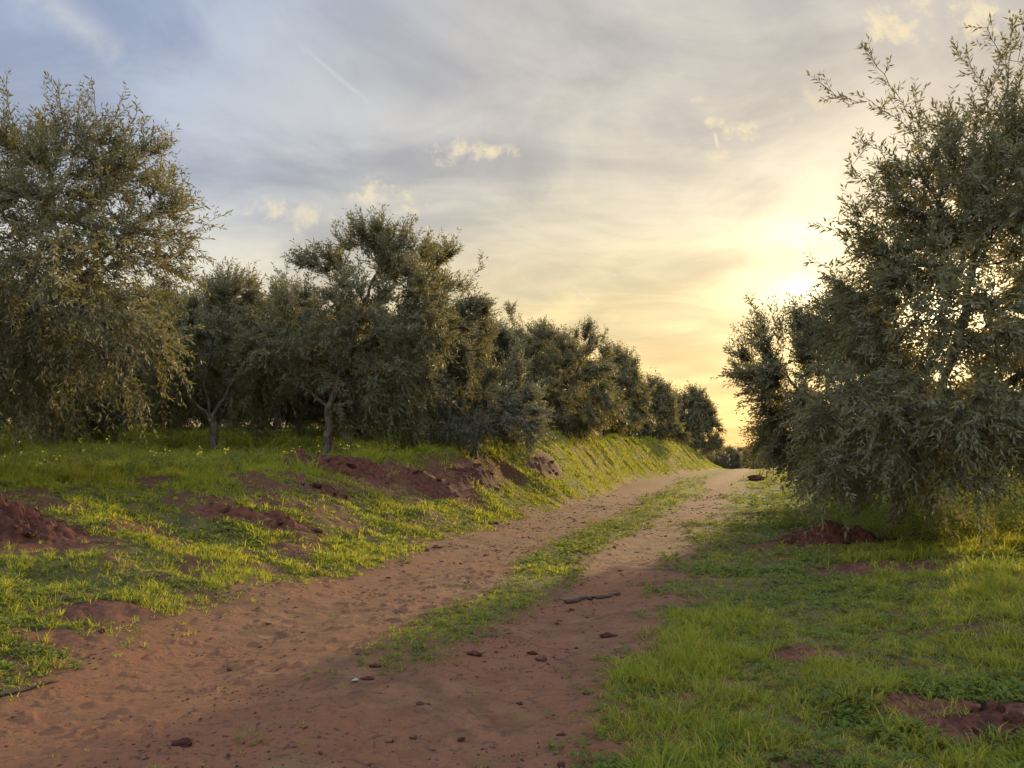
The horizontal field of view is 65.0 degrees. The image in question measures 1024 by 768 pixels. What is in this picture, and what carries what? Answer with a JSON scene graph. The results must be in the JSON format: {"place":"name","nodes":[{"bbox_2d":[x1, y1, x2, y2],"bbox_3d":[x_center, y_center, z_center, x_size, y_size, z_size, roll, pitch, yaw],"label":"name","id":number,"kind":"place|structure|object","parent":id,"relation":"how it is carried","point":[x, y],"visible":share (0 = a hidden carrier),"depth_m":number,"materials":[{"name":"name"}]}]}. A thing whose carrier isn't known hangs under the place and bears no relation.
{"place":"outdoors","nodes":[
{"label":"outdoors","id":0,"kind":"place"},
{"bbox_2d":[0,468,758,767],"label":"dirt track","id":1,"kind":"structure","parent":0,"point":[56,717],"depth_m":6.13,"materials":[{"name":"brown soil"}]},
{"bbox_2d":[0,678,59,696],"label":"stick","id":2,"kind":"object","parent":1,"relation":"on","point":[13,692],"visible":1,"depth_m":5.42,"materials":[{"name":"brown wood"}]},
{"bbox_2d":[98,627,107,632],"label":"earth clod","id":3,"kind":"object","parent":1,"relation":"on","point":[101,630],"visible":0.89,"depth_m":6.86,"materials":[{"name":"brown soil"}]},
{"bbox_2d":[170,737,192,746],"bbox_3d":[-1.828,1.986,4.441,0.109,0.043,0.094,3,-6,-31],"label":"earth clod","id":4,"kind":"object","parent":1,"relation":"on","point":[184,742],"visible":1,"depth_m":4.42,"materials":[{"name":"brown soil"}]},
{"bbox_2d":[360,676,374,679],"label":"earth clod","id":5,"kind":"object","parent":1,"relation":"on","point":[368,678],"visible":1,"depth_m":5.62,"materials":[{"name":"brown soil"}]},
{"bbox_2d":[369,663,380,667],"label":"earth clod","id":6,"kind":"object","parent":1,"relation":"on","point":[374,665],"visible":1,"depth_m":5.94,"materials":[{"name":"brown soil"}]},
{"bbox_2d":[384,738,394,742],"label":"earth clod","id":7,"kind":"object","parent":1,"relation":"on","point":[388,740],"visible":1,"depth_m":4.54,"materials":[{"name":"brown soil"}]},
{"bbox_2d":[416,701,424,705],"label":"earth clod","id":8,"kind":"object","parent":1,"relation":"on","point":[419,703],"visible":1,"depth_m":5.16,"materials":[{"name":"brown soil"}]},
{"bbox_2d":[432,544,442,547],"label":"earth clod","id":9,"kind":"object","parent":1,"relation":"on","point":[437,546],"visible":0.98,"depth_m":13.97,"materials":[{"name":"brown soil"}]},
{"bbox_2d":[467,650,482,656],"bbox_3d":[-0.306,2.184,6.498,0.152,0.058,0.090,-2,-5,19],"label":"earth clod","id":10,"kind":"object","parent":1,"relation":"on","point":[474,653],"visible":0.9,"depth_m":6.47,"materials":[{"name":"brown soil"}]},
{"bbox_2d":[527,651,538,654],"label":"earth clod","id":11,"kind":"object","parent":1,"relation":"on","point":[531,652],"visible":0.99,"depth_m":6.68,"materials":[{"name":"brown soil"}]},
{"bbox_2d":[535,655,546,661],"bbox_3d":[0.238,2.221,6.496,0.100,0.057,0.147,-1,-5,15],"label":"earth clod","id":12,"kind":"object","parent":1,"relation":"on","point":[542,658],"visible":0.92,"depth_m":6.46,"materials":[{"name":"brown soil"}]},
{"bbox_2d":[557,761,564,766],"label":"earth clod","id":13,"kind":"object","parent":1,"relation":"on","point":[560,764],"visible":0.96,"depth_m":4.20,"materials":[{"name":"brown soil"}]},
{"bbox_2d":[563,592,620,603],"bbox_3d":[0.901,2.444,9.190,0.831,0.062,0.111,3,-6,-35],"label":"stick","id":14,"kind":"object","parent":1,"relation":"on","point":[569,601],"visible":1,"depth_m":9.19,"materials":[{"name":"brown wood"}]},
{"bbox_2d":[599,632,616,637],"bbox_3d":[0.861,2.266,7.220,0.140,0.055,0.120,5,-7,-43],"label":"earth clod","id":15,"kind":"object","parent":1,"relation":"on","point":[607,635],"visible":0.89,"depth_m":7.20,"materials":[{"name":"brown soil"}]},
{"bbox_2d":[0,420,1023,767],"bbox_3d":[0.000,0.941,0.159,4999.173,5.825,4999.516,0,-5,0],"label":"ground","id":16,"kind":"structure","parent":0,"point":[116,612],"depth_m":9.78,"materials":[{"name":"green plant"}]},
{"bbox_2d":[0,269,72,451],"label":"olive tree","id":17,"kind":"object","parent":16,"relation":"on","point":[29,397],"visible":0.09,"depth_m":21.42,"materials":[{"name":"green plant"}]},
{"bbox_2d":[0,494,86,543],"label":"earth mound","id":18,"kind":"object","parent":16,"relation":"on","point":[22,516],"visible":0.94,"depth_m":9.42,"materials":[{"name":"brown soil"}]},
{"bbox_2d":[23,529,37,537],"bbox_3d":[-5.559,1.723,9.265,0.154,0.097,0.284,8,-9,-17],"label":"earth clod","id":19,"kind":"object","parent":18,"relation":"on","point":[29,533],"visible":1,"depth_m":9.23,"materials":[{"name":"brown soil"}]},
{"bbox_2d":[39,456,103,464],"bbox_3d":[-9.494,1.695,16.891,2.464,0.362,1.120,0,-5,0],"label":"earth mound","id":20,"kind":"object","parent":16,"relation":"on","point":[51,460],"visible":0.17,"depth_m":16.83,"materials":[{"name":"brown soil"}]},
{"bbox_2d":[0,262,149,444],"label":"olive tree","id":21,"kind":"object","parent":16,"relation":"on","point":[94,424],"visible":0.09,"depth_m":25.95,"materials":[{"name":"green plant"}]},
{"bbox_2d":[0,70,233,465],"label":"olive tree","id":22,"kind":"object","parent":16,"relation":"on","point":[53,347],"visible":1,"depth_m":12.60,"materials":[{"name":"green plant"}]},
{"bbox_2d":[76,270,209,432],"bbox_3d":[-14.809,-1.232,31.262,6.813,6.751,5.762,4,-6,-38],"label":"olive tree","id":23,"kind":"object","parent":16,"relation":"on","point":[120,289],"visible":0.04,"depth_m":31.86,"materials":[{"name":"green plant"}]},
{"bbox_2d":[115,268,229,429],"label":"olive tree","id":24,"kind":"object","parent":16,"relation":"on","point":[155,288],"visible":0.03,"depth_m":36.90,"materials":[{"name":"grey plant"}]},
{"bbox_2d":[139,296,253,430],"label":"olive tree","id":25,"kind":"object","parent":16,"relation":"on","point":[204,424],"visible":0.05,"depth_m":33.02,"materials":[{"name":"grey plant"}]},
{"bbox_2d":[111,256,310,451],"bbox_3d":[-9.280,-0.930,24.773,6.018,6.117,4.399,0,-5,0],"label":"olive tree","id":26,"kind":"object","parent":16,"relation":"on","point":[224,290],"visible":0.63,"depth_m":24.54,"materials":[{"name":"green plant"}]},
{"bbox_2d":[190,418,244,427],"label":"olive tree","id":27,"kind":"object","parent":16,"relation":"on","point":[219,421],"visible":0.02,"depth_m":73.74,"materials":[{"name":"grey plant"}]},
{"bbox_2d":[176,286,289,428],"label":"olive tree","id":28,"kind":"object","parent":16,"relation":"on","point":[221,417],"depth_m":37.87,"materials":[{"name":"green plant"}]},
{"bbox_2d":[4,420,488,470],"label":"wildflowers","id":29,"kind":"object","parent":16,"relation":"on","point":[199,446],"visible":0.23,"depth_m":19.97,"materials":[{"name":"yellow plant"}]},
{"bbox_2d":[207,503,327,535],"bbox_3d":[-3.895,2.213,12.675,2.240,0.666,0.762,2,-5,-20],"label":"earth mound","id":30,"kind":"object","parent":16,"relation":"on","point":[250,513],"visible":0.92,"depth_m":12.54,"materials":[{"name":"brown soil"}]},
{"bbox_2d":[264,517,272,522],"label":"earth clod","id":31,"kind":"object","parent":30,"relation":"on","point":[266,520],"visible":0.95,"depth_m":12.49,"materials":[{"name":"brown soil"}]},
{"bbox_2d":[276,518,285,524],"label":"earth clod","id":32,"kind":"object","parent":30,"relation":"on","point":[281,521],"visible":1,"depth_m":12.55,"materials":[{"name":"brown soil"}]},
{"bbox_2d":[314,528,322,533],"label":"earth clod","id":33,"kind":"object","parent":30,"relation":"on","point":[317,530],"visible":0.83,"depth_m":12.98,"materials":[{"name":"brown soil"}]},
{"bbox_2d":[219,312,336,428],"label":"olive tree","id":34,"kind":"object","parent":16,"relation":"on","point":[298,416],"visible":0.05,"depth_m":35.87,"materials":[{"name":"green plant"}]},
{"bbox_2d":[209,261,347,438],"bbox_3d":[-8.148,-1.028,29.369,5.284,7.061,4.046,-2,-5,20],"label":"olive tree","id":35,"kind":"object","parent":16,"relation":"on","point":[306,317],"visible":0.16,"depth_m":29.20,"materials":[{"name":"green plant"}]},
{"bbox_2d":[302,416,338,426],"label":"olive tree","id":36,"kind":"object","parent":16,"relation":"on","point":[314,422],"depth_m":50.62,"materials":[{"name":"green plant"}]},
{"bbox_2d":[307,486,348,501],"bbox_3d":[-3.568,2.203,15.586,1.109,0.537,0.800,0,-5,0],"label":"earth mound","id":37,"kind":"object","parent":16,"relation":"on","point":[328,491],"visible":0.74,"depth_m":15.43,"materials":[{"name":"brown soil"}]},
{"bbox_2d":[313,482,322,487],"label":"earth clod","id":38,"kind":"object","parent":37,"relation":"on","point":[317,485],"visible":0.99,"depth_m":15.36,"materials":[{"name":"brown soil"}]},
{"bbox_2d":[273,448,396,482],"bbox_3d":[-4.174,1.991,18.443,3.770,1.044,1.446,0,-5,0],"label":"earth mound","id":39,"kind":"object","parent":16,"relation":"on","point":[378,473],"visible":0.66,"depth_m":18.29,"materials":[{"name":"brown soil"}]},
{"bbox_2d":[346,463,356,467],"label":"earth clod","id":40,"kind":"object","parent":39,"relation":"on","point":[352,465],"visible":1,"depth_m":18.12,"materials":[{"name":"brown soil"}]},
{"bbox_2d":[223,203,474,456],"bbox_3d":[-4.701,-1.458,23.345,7.267,7.420,4.879,0,-5,0],"label":"olive tree","id":41,"kind":"object","parent":16,"relation":"on","point":[381,243],"visible":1,"depth_m":22.72,"materials":[{"name":"green plant"}]},
{"bbox_2d":[291,296,419,439],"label":"olive tree","id":42,"kind":"object","parent":16,"relation":"on","point":[319,412],"visible":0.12,"depth_m":30.20,"materials":[{"name":"green plant"}]},
{"bbox_2d":[325,291,415,430],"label":"olive tree","id":43,"kind":"object","parent":16,"relation":"on","point":[390,318],"depth_m":40.18,"materials":[{"name":"green plant"}]},
{"bbox_2d":[355,302,496,431],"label":"olive tree","id":44,"kind":"object","parent":16,"relation":"on","point":[479,363],"visible":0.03,"depth_m":32.55,"materials":[{"name":"green plant"}]},
{"bbox_2d":[394,466,460,501],"bbox_3d":[-2.026,2.469,19.390,1.770,1.029,1.154,0,-5,0],"label":"earth mound","id":45,"kind":"object","parent":16,"relation":"on","point":[426,484],"visible":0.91,"depth_m":19.22,"materials":[{"name":"brown soil"}]},
{"bbox_2d":[387,227,506,447],"bbox_3d":[-2.089,-1.246,25.993,3.963,7.451,4.042,0,-5,0],"label":"olive tree","id":46,"kind":"object","parent":16,"relation":"on","point":[474,304],"visible":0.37,"depth_m":25.68,"materials":[{"name":"green plant"}]},
{"bbox_2d":[453,463,499,488],"bbox_3d":[-0.929,2.575,21.962,1.120,0.908,3.360,-2,-5,20],"label":"earth mound","id":47,"kind":"object","parent":16,"relation":"on","point":[475,472],"visible":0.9,"depth_m":21.59,"materials":[{"name":"brown soil"}]},
{"bbox_2d":[395,331,565,468],"bbox_3d":[-1.000,0.446,24.623,5.291,4.552,3.935,0,-5,0],"label":"olive tree","id":48,"kind":"object","parent":16,"relation":"on","point":[510,416],"visible":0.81,"depth_m":24.30,"materials":[{"name":"green plant"}]},
{"bbox_2d":[448,297,536,414],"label":"olive tree","id":49,"kind":"object","parent":16,"relation":"on","point":[505,333],"visible":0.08,"depth_m":43.23,"materials":[{"name":"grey plant"}]},
{"bbox_2d":[1,422,1023,542],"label":"tall weeds","id":50,"kind":"object","parent":16,"relation":"on","point":[874,519],"visible":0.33,"depth_m":16.74,"materials":[{"name":"green plant"}]},
{"bbox_2d":[531,456,555,474],"bbox_3d":[1.144,2.911,27.873,0.784,0.889,3.360,-2,-5,17],"label":"earth mound","id":51,"kind":"object","parent":16,"relation":"on","point":[541,466],"visible":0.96,"depth_m":27.68,"materials":[{"name":"brown soil"}]},
{"bbox_2d":[490,318,598,428],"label":"olive tree","id":52,"kind":"object","parent":16,"relation":"on","point":[575,382],"visible":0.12,"depth_m":43.89,"materials":[{"name":"green plant"}]},
{"bbox_2d":[488,300,627,444],"bbox_3d":[2.157,-0.474,40.114,7.278,7.684,4.592,0,-5,0],"label":"olive tree","id":53,"kind":"object","parent":16,"relation":"on","point":[584,422],"visible":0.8,"depth_m":39.62,"materials":[{"name":"green plant"}]},
{"bbox_2d":[489,299,632,439],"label":"olive tree","id":54,"kind":"object","parent":16,"relation":"on","point":[621,422],"visible":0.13,"depth_m":46.32,"materials":[{"name":"green plant"}]},
{"bbox_2d":[545,334,619,415],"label":"olive tree","id":55,"kind":"object","parent":16,"relation":"on","point":[579,374],"visible":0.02,"depth_m":59.50,"materials":[{"name":"green plant"}]},
{"bbox_2d":[580,338,657,436],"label":"olive tree","id":56,"kind":"object","parent":16,"relation":"on","point":[630,378],"visible":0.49,"depth_m":58.87,"materials":[{"name":"green plant"}]},
{"bbox_2d":[595,367,693,448],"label":"olive tree","id":57,"kind":"object","parent":16,"relation":"on","point":[662,410],"visible":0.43,"depth_m":74.19,"materials":[{"name":"green plant"}]},
{"bbox_2d":[650,380,727,459],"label":"olive tree","id":58,"kind":"object","parent":16,"relation":"on","point":[697,404],"visible":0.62,"depth_m":98.67,"materials":[{"name":"green plant"}]},
{"bbox_2d":[701,448,728,468],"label":"olive tree","id":59,"kind":"object","parent":16,"relation":"on","point":[721,462],"visible":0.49,"depth_m":145.87,"materials":[{"name":"green plant"}]},
{"bbox_2d":[717,444,744,468],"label":"olive tree","id":60,"kind":"object","parent":16,"relation":"on","point":[732,453],"visible":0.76,"depth_m":148.96,"materials":[{"name":"green plant"}]},
{"bbox_2d":[733,445,754,468],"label":"olive tree","id":61,"kind":"object","parent":16,"relation":"on","point":[739,448],"visible":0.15,"depth_m":158.64,"materials":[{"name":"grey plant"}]},
{"bbox_2d":[741,447,766,468],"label":"olive tree","id":62,"kind":"object","parent":16,"relation":"on","point":[753,467],"visible":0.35,"depth_m":140.62,"materials":[{"name":"green plant"}]},
{"bbox_2d":[747,475,764,480],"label":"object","id":63,"kind":"object","parent":16,"relation":"on","point":[755,477],"visible":0.84,"depth_m":50.89,"materials":[{"name":"brown soil"}]},
{"bbox_2d":[710,270,937,516],"bbox_3d":[7.666,0.353,19.567,5.294,6.296,4.955,0,-5,0],"label":"olive tree","id":64,"kind":"object","parent":16,"relation":"on","point":[766,379],"visible":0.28,"depth_m":19.04,"materials":[{"name":"green plant"}]},
{"bbox_2d":[775,519,884,545],"bbox_3d":[5.433,2.584,13.834,2.128,0.544,0.941,0,-5,0],"label":"earth mound","id":65,"kind":"object","parent":16,"relation":"on","point":[832,535],"visible":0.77,"depth_m":13.65,"materials":[{"name":"brown soil"}]},
{"bbox_2d":[779,534,792,539],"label":"earth clod","id":66,"kind":"object","parent":65,"relation":"on","point":[784,536],"visible":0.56,"depth_m":13.98,"materials":[{"name":"brown soil"}]},
{"bbox_2d":[840,539,850,543],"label":"earth clod","id":67,"kind":"object","parent":65,"relation":"on","point":[845,541],"visible":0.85,"depth_m":13.43,"materials":[{"name":"brown soil"}]},
{"bbox_2d":[773,9,1023,551],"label":"olive tree","id":68,"kind":"object","parent":16,"relation":"on","point":[992,434],"visible":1,"depth_m":12.59,"materials":[{"name":"green plant"}]},
{"bbox_2d":[942,709,1022,739],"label":"earth mound","id":69,"kind":"object","parent":16,"relation":"on","point":[970,721],"visible":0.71,"depth_m":4.47,"materials":[{"name":"brown soil"}]},
{"bbox_2d":[969,706,980,713],"bbox_3d":[2.723,1.933,4.673,0.126,0.120,0.169,28,-16,40],"label":"earth clod","id":70,"kind":"object","parent":69,"relation":"on","point":[974,709],"visible":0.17,"depth_m":4.65,"materials":[{"name":"brown soil"}]},
{"bbox_2d":[972,727,985,735],"bbox_3d":[2.541,1.901,4.355,0.051,0.044,0.120,30,5,-34],"label":"earth clod","id":71,"kind":"object","parent":69,"relation":"on","point":[977,731],"visible":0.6,"depth_m":4.36,"materials":[{"name":"brown soil"}]},
{"bbox_2d":[979,699,1006,713],"bbox_3d":[2.762,1.885,4.633,0.194,0.124,0.122,-13,-25,-15],"label":"earth clod","id":72,"kind":"object","parent":69,"relation":"on","point":[989,705],"visible":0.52,"depth_m":4.61,"materials":[{"name":"brown soil"}]},
{"bbox_2d":[1002,711,1023,730],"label":"earth clod","id":73,"kind":"object","parent":69,"relation":"on","point":[1015,719],"visible":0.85,"depth_m":4.39,"materials":[{"name":"brown soil"}]},
{"bbox_2d":[952,376,1016,475],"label":"olive tree","id":74,"kind":"object","parent":16,"relation":"on","point":[983,413],"visible":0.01,"depth_m":40.55,"materials":[{"name":"green plant"}]},
{"bbox_2d":[0,0,1023,455],"label":"sky","id":75,"kind":"structure","parent":0,"point":[641,169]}
]}

